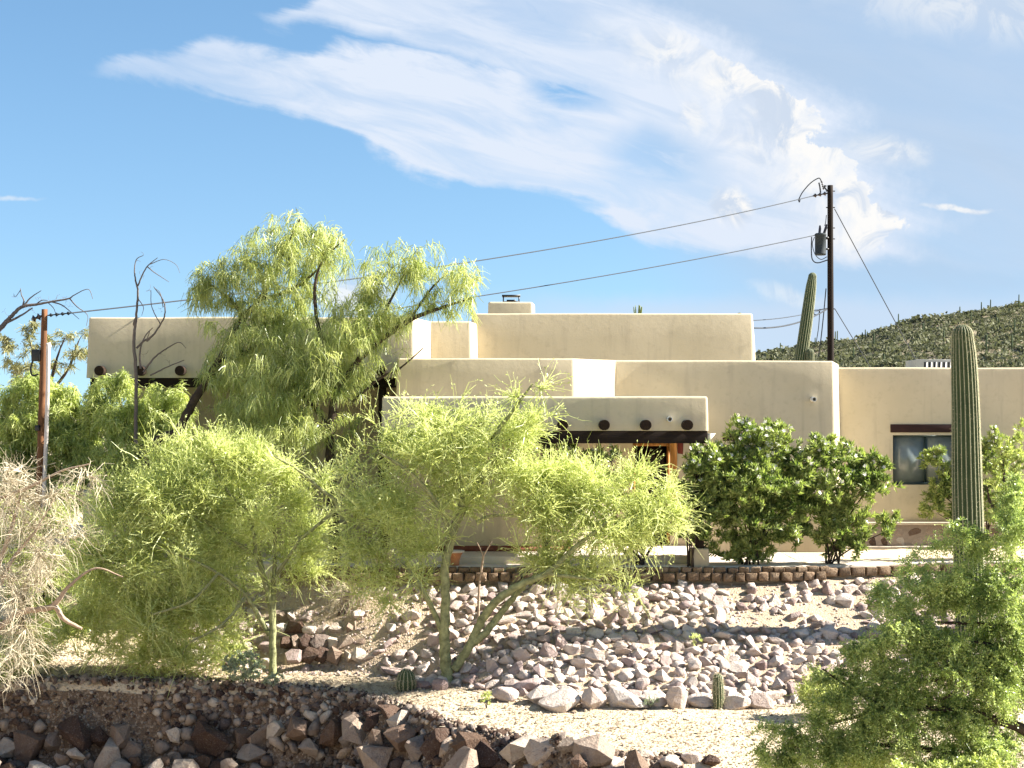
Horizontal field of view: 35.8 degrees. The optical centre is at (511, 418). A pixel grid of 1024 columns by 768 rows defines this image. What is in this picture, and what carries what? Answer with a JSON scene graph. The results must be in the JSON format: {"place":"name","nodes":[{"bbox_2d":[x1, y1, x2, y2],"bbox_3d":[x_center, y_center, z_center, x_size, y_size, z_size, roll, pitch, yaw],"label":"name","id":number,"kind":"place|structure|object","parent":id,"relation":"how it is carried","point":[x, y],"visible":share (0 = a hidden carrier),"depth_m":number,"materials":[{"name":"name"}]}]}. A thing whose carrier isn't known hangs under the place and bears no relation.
{"place":"outdoors","nodes":[
{"label":"outdoors","id":0,"kind":"place"},
{"bbox_2d":[0,456,1023,767],"bbox_3d":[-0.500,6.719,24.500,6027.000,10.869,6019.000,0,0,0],"label":"ground","id":1,"kind":"structure","parent":0,"point":[562,718],"depth_m":26.87,"materials":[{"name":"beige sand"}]},
{"bbox_2d":[0,629,61,686],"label":"desert shrub","id":2,"kind":"object","parent":1,"relation":"on","point":[48,655],"visible":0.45,"depth_m":29.61,"materials":[{"name":"grey plant"}]},
{"bbox_2d":[0,320,88,385],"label":"eucalyptus","id":3,"kind":"object","parent":1,"relation":"on","point":[7,346],"visible":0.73,"depth_m":55.96,"materials":[{"name":"green plant"}]},
{"bbox_2d":[0,288,92,331],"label":"bare tree","id":4,"kind":"object","parent":1,"relation":"on","point":[7,320],"visible":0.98,"depth_m":39.98,"materials":[{"name":"grey plant"}]},
{"bbox_2d":[0,480,95,644],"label":"mesquite","id":5,"kind":"object","parent":1,"relation":"on","point":[50,511],"visible":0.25,"depth_m":31.34,"materials":[{"name":"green plant"}]},
{"bbox_2d":[30,309,70,553],"bbox_3d":[-9.961,0.624,34.178,0.891,5.951,0.325,0,0,0],"label":"utility pole","id":6,"kind":"object","parent":1,"relation":"on","point":[42,354],"visible":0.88,"depth_m":34.13,"materials":[{"name":"brown wood"}]},
{"bbox_2d":[0,369,110,553],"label":"mesquite","id":7,"kind":"object","parent":1,"relation":"on","point":[18,433],"visible":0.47,"depth_m":34.95,"materials":[{"name":"green plant"}]},
{"bbox_2d":[83,490,163,558],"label":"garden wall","id":8,"kind":"structure","parent":1,"relation":"on","point":[86,491],"depth_m":34.00,"materials":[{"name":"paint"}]},
{"bbox_2d":[46,366,204,512],"bbox_3d":[-8.432,0.986,34.580,3.698,4.223,2.023,0,0,0],"label":"mesquite","id":9,"kind":"object","parent":1,"relation":"on","point":[117,423],"visible":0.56,"depth_m":34.36,"materials":[{"name":"green plant"}]},
{"bbox_2d":[132,254,185,443],"bbox_3d":[-7.558,-1.506,33.887,1.118,4.108,0.353,0,0,16],"label":"dead snag","id":10,"kind":"object","parent":1,"relation":"on","point":[147,339],"visible":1,"depth_m":33.88,"materials":[{"name":"brown wood"}]},
{"bbox_2d":[28,410,349,697],"bbox_3d":[-6.021,2.699,29.985,6.482,5.716,2.792,0,0,0],"label":"palo verde","id":11,"kind":"object","parent":1,"relation":"on","point":[140,610],"visible":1,"depth_m":29.80,"materials":[{"name":"green plant"}]},
{"bbox_2d":[141,209,340,522],"bbox_3d":[-5.739,-0.690,33.548,4.279,7.638,2.551,0,0,0],"label":"willow acacia","id":12,"kind":"object","parent":1,"relation":"on","point":[273,317],"visible":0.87,"depth_m":33.42,"materials":[{"name":"green plant"}]},
{"bbox_2d":[0,673,683,767],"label":"rock bank","id":13,"kind":"object","parent":1,"relation":"on","point":[387,735],"visible":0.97,"depth_m":28.85,"materials":[{"name":"stone"}]},
{"bbox_2d":[0,449,122,702],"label":"dead brush","id":14,"kind":"object","parent":13,"relation":"on","point":[34,526],"visible":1,"depth_m":27.54,"materials":[{"name":"beige plant"}]},
{"bbox_2d":[221,648,265,684],"bbox_3d":[-5.015,4.657,29.578,0.841,0.701,0.871,0,0,0],"label":"brittlebush","id":15,"kind":"object","parent":13,"relation":"on","point":[252,669],"visible":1,"depth_m":29.48,"materials":[{"name":"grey plant"}]},
{"bbox_2d":[261,672,283,686],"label":"brittlebush","id":16,"kind":"object","parent":13,"relation":"on","point":[269,681],"visible":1,"depth_m":29.43,"materials":[{"name":"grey plant"}]},
{"bbox_2d":[601,756,624,767],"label":"loose rock","id":17,"kind":"object","parent":13,"relation":"on","point":[615,761],"visible":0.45,"depth_m":23.60,"materials":[{"name":"white stone"}]},
{"bbox_2d":[638,750,653,757],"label":"loose rock","id":18,"kind":"object","parent":13,"relation":"on","point":[645,753],"visible":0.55,"depth_m":23.74,"materials":[{"name":"beige stone"}]},
{"bbox_2d":[658,755,680,767],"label":"loose rock","id":19,"kind":"object","parent":13,"relation":"on","point":[671,761],"visible":1,"depth_m":23.51,"materials":[{"name":"white stone"}]},
{"bbox_2d":[319,570,374,619],"bbox_3d":[-3.243,3.571,31.378,1.226,1.098,1.094,0,0,0],"label":"desert shrub","id":20,"kind":"object","parent":1,"relation":"on","point":[346,599],"visible":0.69,"depth_m":31.32,"materials":[{"name":"grey plant"}]},
{"bbox_2d":[217,224,490,562],"bbox_3d":[-3.238,-0.424,32.705,5.641,7.227,2.827,0,0,13],"label":"willow acacia","id":21,"kind":"object","parent":1,"relation":"on","point":[298,377],"visible":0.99,"depth_m":32.72,"materials":[{"name":"green plant"}]},
{"bbox_2d":[394,667,417,691],"bbox_3d":[-1.927,4.801,28.896,0.514,0.530,0.511,0,0,0],"label":"barrel cactus","id":22,"kind":"object","parent":1,"relation":"on","point":[406,679],"visible":1,"depth_m":28.78,"materials":[{"name":"green plant"}]},
{"bbox_2d":[416,680,431,688],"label":"boulder","id":23,"kind":"object","parent":1,"relation":"on","point":[423,684],"visible":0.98,"depth_m":28.82,"materials":[{"name":"grey stone"}]},
{"bbox_2d":[432,678,447,690],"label":"boulder","id":24,"kind":"object","parent":1,"relation":"on","point":[438,684],"visible":1,"depth_m":28.64,"materials":[{"name":"stone"}]},
{"bbox_2d":[479,690,491,708],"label":"weed","id":25,"kind":"object","parent":1,"relation":"on","point":[486,696],"visible":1,"depth_m":27.19,"materials":[{"name":"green plant"}]},
{"bbox_2d":[290,358,711,682],"bbox_3d":[-0.203,1.981,29.167,7.793,6.225,2.458,0,0,0],"label":"palo verde","id":26,"kind":"object","parent":1,"relation":"on","point":[541,483],"visible":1,"depth_m":29.11,"materials":[{"name":"green plant"}]},
{"bbox_2d":[492,687,518,701],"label":"boulder","id":27,"kind":"object","parent":1,"relation":"on","point":[505,694],"visible":0.97,"depth_m":27.59,"materials":[{"name":"beige stone"}]},
{"bbox_2d":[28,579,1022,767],"bbox_3d":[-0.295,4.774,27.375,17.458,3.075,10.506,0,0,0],"label":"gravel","id":28,"kind":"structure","parent":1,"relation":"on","point":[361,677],"depth_m":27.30,"materials":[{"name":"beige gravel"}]},
{"bbox_2d":[513,678,544,690],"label":"boulder","id":29,"kind":"object","parent":1,"relation":"on","point":[529,684],"visible":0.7,"depth_m":27.98,"materials":[{"name":"grey stone"}]},
{"bbox_2d":[526,685,557,704],"bbox_3d":[0.539,4.796,27.461,0.599,0.357,0.422,8,-16,-22],"label":"boulder","id":30,"kind":"object","parent":1,"relation":"on","point":[536,695],"visible":0.69,"depth_m":27.36,"materials":[{"name":"beige stone"}]},
{"bbox_2d":[86,295,1023,571],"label":"adobe house","id":31,"kind":"structure","parent":1,"relation":"on","point":[674,385],"depth_m":35.97,"materials":[{"name":"paint"}]},
{"bbox_2d":[137,398,178,446],"bbox_3d":[-8.631,0.104,38.655,1.073,1.206,0.050,0,0,0],"label":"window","id":32,"kind":"structure","parent":31,"relation":"in","point":[139,441],"depth_m":38.66,"materials":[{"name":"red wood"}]},
{"bbox_2d":[633,443,669,544],"bbox_3d":[3.118,1.695,35.580,0.834,2.289,0.240,0,0,0],"label":"door","id":33,"kind":"structure","parent":31,"relation":"in","point":[664,449],"depth_m":35.65,"materials":[{"name":"brown wood"}]},
{"bbox_2d":[727,445,783,476],"bbox_3d":[5.470,1.121,35.605,1.301,1.048,0.050,0,0,0],"label":"window","id":34,"kind":"structure","parent":31,"relation":"in","point":[743,445],"depth_m":35.60,"materials":[{"name":"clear glass"}]},
{"bbox_2d":[893,435,951,484],"bbox_3d":[9.807,0.990,37.605,1.592,1.172,0.050,0,0,0],"label":"window","id":35,"kind":"structure","parent":31,"relation":"in","point":[905,447],"depth_m":37.61,"materials":[{"name":"clear glass"}]},
{"bbox_2d":[906,359,950,367],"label":"rooftop unit","id":36,"kind":"object","parent":31,"relation":"attached to","point":[938,363],"visible":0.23,"depth_m":42.00,"materials":[{"name":"white metal"}]},
{"bbox_2d":[538,686,581,712],"bbox_3d":[0.821,4.875,27.153,0.760,0.452,0.619,-9,5,3],"label":"boulder","id":37,"kind":"object","parent":1,"relation":"on","point":[565,699],"visible":0.94,"depth_m":26.98,"materials":[{"name":"beige stone"}]},
{"bbox_2d":[140,573,1022,707],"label":"rock slope","id":38,"kind":"structure","parent":1,"relation":"on","point":[522,640],"depth_m":30.16,"materials":[{"name":"stone"}]},
{"bbox_2d":[276,608,375,664],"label":"stone steps","id":39,"kind":"structure","parent":38,"relation":"on","point":[314,648],"depth_m":30.74,"materials":[{"name":"beige stone"}]},
{"bbox_2d":[477,540,500,645],"bbox_3d":[-0.461,3.323,29.928,0.533,2.072,0.272,0,0,7],"label":"bare sapling","id":40,"kind":"object","parent":38,"relation":"on","point":[478,599],"visible":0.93,"depth_m":29.89,"materials":[{"name":"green plant"}]},
{"bbox_2d":[689,632,702,645],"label":"weed","id":41,"kind":"object","parent":38,"relation":"on","point":[695,643],"visible":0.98,"depth_m":29.28,"materials":[{"name":"yellow plant"}]},
{"bbox_2d":[949,323,986,636],"bbox_3d":[8.636,1.159,30.005,0.731,5.970,0.704,0,0,0],"label":"saguaro","id":42,"kind":"object","parent":38,"relation":"on","point":[967,486],"visible":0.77,"depth_m":29.80,"materials":[{"name":"green plant"}]},
{"bbox_2d":[582,687,607,708],"bbox_3d":[1.388,4.829,27.062,0.413,0.491,0.365,0,0,37],"label":"boulder","id":43,"kind":"object","parent":1,"relation":"on","point":[594,698],"visible":0.87,"depth_m":26.96,"materials":[{"name":"beige stone"}]},
{"bbox_2d":[540,443,681,564],"bbox_3d":[2.037,1.593,32.372,3.017,2.932,1.181,0,0,0],"label":"oleander","id":44,"kind":"object","parent":1,"relation":"on","point":[606,456],"visible":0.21,"depth_m":32.30,"materials":[{"name":"green plant"}]},
{"bbox_2d":[606,686,648,708],"bbox_3d":[1.969,4.830,27.087,0.814,0.383,0.467,10,10,19],"label":"boulder","id":45,"kind":"object","parent":1,"relation":"on","point":[619,697],"visible":0.97,"depth_m":26.94,"materials":[{"name":"beige stone"}]},
{"bbox_2d":[263,543,1022,577],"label":"terrace","id":46,"kind":"structure","parent":1,"relation":"on","point":[780,559],"depth_m":32.49,"materials":[{"name":"concrete"}]},
{"bbox_2d":[450,550,463,565],"bbox_3d":[-1.169,2.850,32.300,0.400,0.300,0.400,0,0,0],"label":"plant pot","id":47,"kind":"object","parent":46,"relation":"on","point":[456,556],"visible":0.67,"depth_m":32.20,"materials":[{"name":"ceramic"}]},
{"bbox_2d":[663,441,733,569],"bbox_3d":[3.780,1.752,32.082,1.437,2.615,1.074,0,0,0],"label":"oleander","id":48,"kind":"object","parent":46,"relation":"on","point":[693,465],"visible":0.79,"depth_m":31.90,"materials":[{"name":"green plant"}]},
{"bbox_2d":[781,547,1023,563],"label":"gravel bed","id":49,"kind":"object","parent":46,"relation":"on","point":[884,554],"visible":0.41,"depth_m":34.57,"materials":[{"name":"beige gravel"}]},
{"bbox_2d":[983,417,1023,557],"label":"desert willow","id":50,"kind":"object","parent":49,"relation":"on","point":[1008,453],"visible":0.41,"depth_m":33.37,"materials":[{"name":"green plant"}]},
{"bbox_2d":[642,695,659,708],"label":"weed","id":51,"kind":"object","parent":1,"relation":"on","point":[650,704],"visible":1,"depth_m":26.89,"materials":[{"name":"green plant"}]},
{"bbox_2d":[280,563,1023,581],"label":"block edging","id":52,"kind":"object","parent":1,"relation":"on","point":[790,574],"visible":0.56,"depth_m":31.80,"materials":[{"name":"grey stone"}]},
{"bbox_2d":[639,690,667,707],"bbox_3d":[2.421,4.835,27.078,0.484,0.372,0.350,0,0,12],"label":"boulder","id":53,"kind":"object","parent":1,"relation":"on","point":[660,695],"visible":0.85,"depth_m":27.00,"materials":[{"name":"beige stone"}]},
{"bbox_2d":[665,686,687,709],"bbox_3d":[2.788,4.775,26.949,0.389,0.523,0.312,-3,15,-19],"label":"boulder","id":54,"kind":"object","parent":1,"relation":"on","point":[676,696],"visible":0.9,"depth_m":26.82,"materials":[{"name":"beige stone"}]},
{"bbox_2d":[681,752,700,763],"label":"loose rock","id":55,"kind":"object","parent":1,"relation":"on","point":[691,757],"visible":1,"depth_m":23.63,"materials":[{"name":"beige stone"}]},
{"bbox_2d":[687,692,712,707],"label":"boulder","id":56,"kind":"object","parent":1,"relation":"on","point":[701,699],"visible":0.84,"depth_m":27.18,"materials":[{"name":"grey stone"}]},
{"bbox_2d":[701,754,720,765],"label":"loose rock","id":57,"kind":"object","parent":1,"relation":"on","point":[711,760],"visible":1,"depth_m":23.52,"materials":[{"name":"brown stone"}]},
{"bbox_2d":[709,672,725,709],"bbox_3d":[3.540,4.730,27.152,0.317,0.783,0.326,0,0,0],"label":"young saguaro","id":58,"kind":"object","parent":1,"relation":"on","point":[718,692],"visible":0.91,"depth_m":27.08,"materials":[{"name":"green plant"}]},
{"bbox_2d":[723,695,750,709],"bbox_3d":[3.840,4.902,27.205,0.637,0.289,0.364,-11,-11,10],"label":"boulder","id":59,"kind":"object","parent":1,"relation":"on","point":[734,702],"visible":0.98,"depth_m":27.07,"materials":[{"name":"beige stone"}]},
{"bbox_2d":[671,412,832,564],"bbox_3d":[4.871,1.463,32.310,3.300,3.188,2.098,0,0,0],"label":"oleander","id":60,"kind":"object","parent":1,"relation":"on","point":[765,492],"visible":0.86,"depth_m":32.13,"materials":[{"name":"green plant"}]},
{"bbox_2d":[749,692,774,708],"bbox_3d":[4.271,4.870,27.228,0.484,0.373,0.300,11,3,0],"label":"boulder","id":61,"kind":"object","parent":1,"relation":"on","point":[761,700],"visible":0.8,"depth_m":27.12,"materials":[{"name":"beige stone"}]},
{"bbox_2d":[794,272,816,360],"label":"saguaro","id":62,"kind":"object","parent":1,"relation":"on","point":[804,352],"visible":0.49,"depth_m":48.86,"materials":[{"name":"green plant"}]},
{"bbox_2d":[786,664,843,716],"bbox_3d":[5.142,4.599,26.391,1.158,1.059,1.098,0,0,0],"label":"palo verde seedling","id":63,"kind":"object","parent":1,"relation":"on","point":[802,691],"visible":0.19,"depth_m":26.31,"materials":[{"name":"green plant"}]},
{"bbox_2d":[798,178,834,361],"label":"utility pole","id":64,"kind":"object","parent":1,"relation":"on","point":[820,243],"visible":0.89,"depth_m":59.91,"materials":[{"name":"brown wood"}]},
{"bbox_2d":[71,196,811,313],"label":"power cable","id":65,"kind":"object","parent":64,"relation":"attached to","point":[457,263],"visible":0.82,"depth_m":46.00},
{"bbox_2d":[355,235,814,314],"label":"power cable","id":66,"kind":"object","parent":64,"relation":"attached to","point":[621,272],"visible":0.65,"depth_m":52.42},
{"bbox_2d":[753,308,826,320],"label":"service cable","id":67,"kind":"object","parent":64,"relation":"attached to","point":[784,317],"visible":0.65,"depth_m":51.37,"materials":[{"name":"black rubber"}]},
{"bbox_2d":[753,308,827,328],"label":"service cable","id":68,"kind":"object","parent":64,"relation":"attached to","point":[787,324],"visible":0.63,"depth_m":51.75,"materials":[{"name":"black rubber"}]},
{"bbox_2d":[835,309,869,365],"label":"guy wire","id":69,"kind":"object","parent":64,"relation":"attached to","point":[852,337],"visible":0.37,"depth_m":60.58,"materials":[{"name":"grey metal"}]},
{"bbox_2d":[834,209,915,359],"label":"guy wire","id":70,"kind":"object","parent":64,"relation":"attached to","point":[875,284],"visible":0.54,"depth_m":61.47,"materials":[{"name":"grey metal"}]},
{"bbox_2d":[775,431,905,564],"bbox_3d":[6.607,1.659,32.539,2.850,2.810,1.430,0,0,-19],"label":"oleander","id":71,"kind":"object","parent":1,"relation":"on","point":[863,473],"visible":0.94,"depth_m":32.41,"materials":[{"name":"green plant"}]},
{"bbox_2d":[743,468,1023,767],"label":"mesquite","id":72,"kind":"object","parent":1,"relation":"on","point":[974,723],"visible":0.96,"depth_m":19.45,"materials":[{"name":"green plant"}]},
{"bbox_2d":[885,749,1012,767],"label":"desert shrub","id":73,"kind":"object","parent":1,"relation":"on","point":[978,761],"visible":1,"depth_m":17.47,"materials":[{"name":"green plant"}]},
{"bbox_2d":[915,425,1023,546],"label":"oleander","id":74,"kind":"object","parent":1,"relation":"on","point":[944,485],"visible":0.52,"depth_m":36.51,"materials":[{"name":"green plant"}]},
{"bbox_2d":[0,307,1023,454],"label":"hill","id":75,"kind":"structure","parent":0,"point":[975,332],"depth_m":221.27,"materials":[{"name":"green plant"}]},
{"bbox_2d":[755,300,1023,367],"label":"hill scrub","id":76,"kind":"object","parent":75,"relation":"on","point":[920,336],"visible":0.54,"depth_m":225.22,"materials":[{"name":"green plant"}]},
{"bbox_2d":[0,0,1023,411],"label":"sky","id":77,"kind":"structure","parent":0,"point":[130,129],"materials":[{"name":"blue"}]},
{"bbox_2d":[633,305,641,312],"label":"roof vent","id":78,"kind":"object","parent":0,"point":[639,311],"visible":0.2,"depth_m":49.99,"materials":[{"name":"green plant"}]}
]}

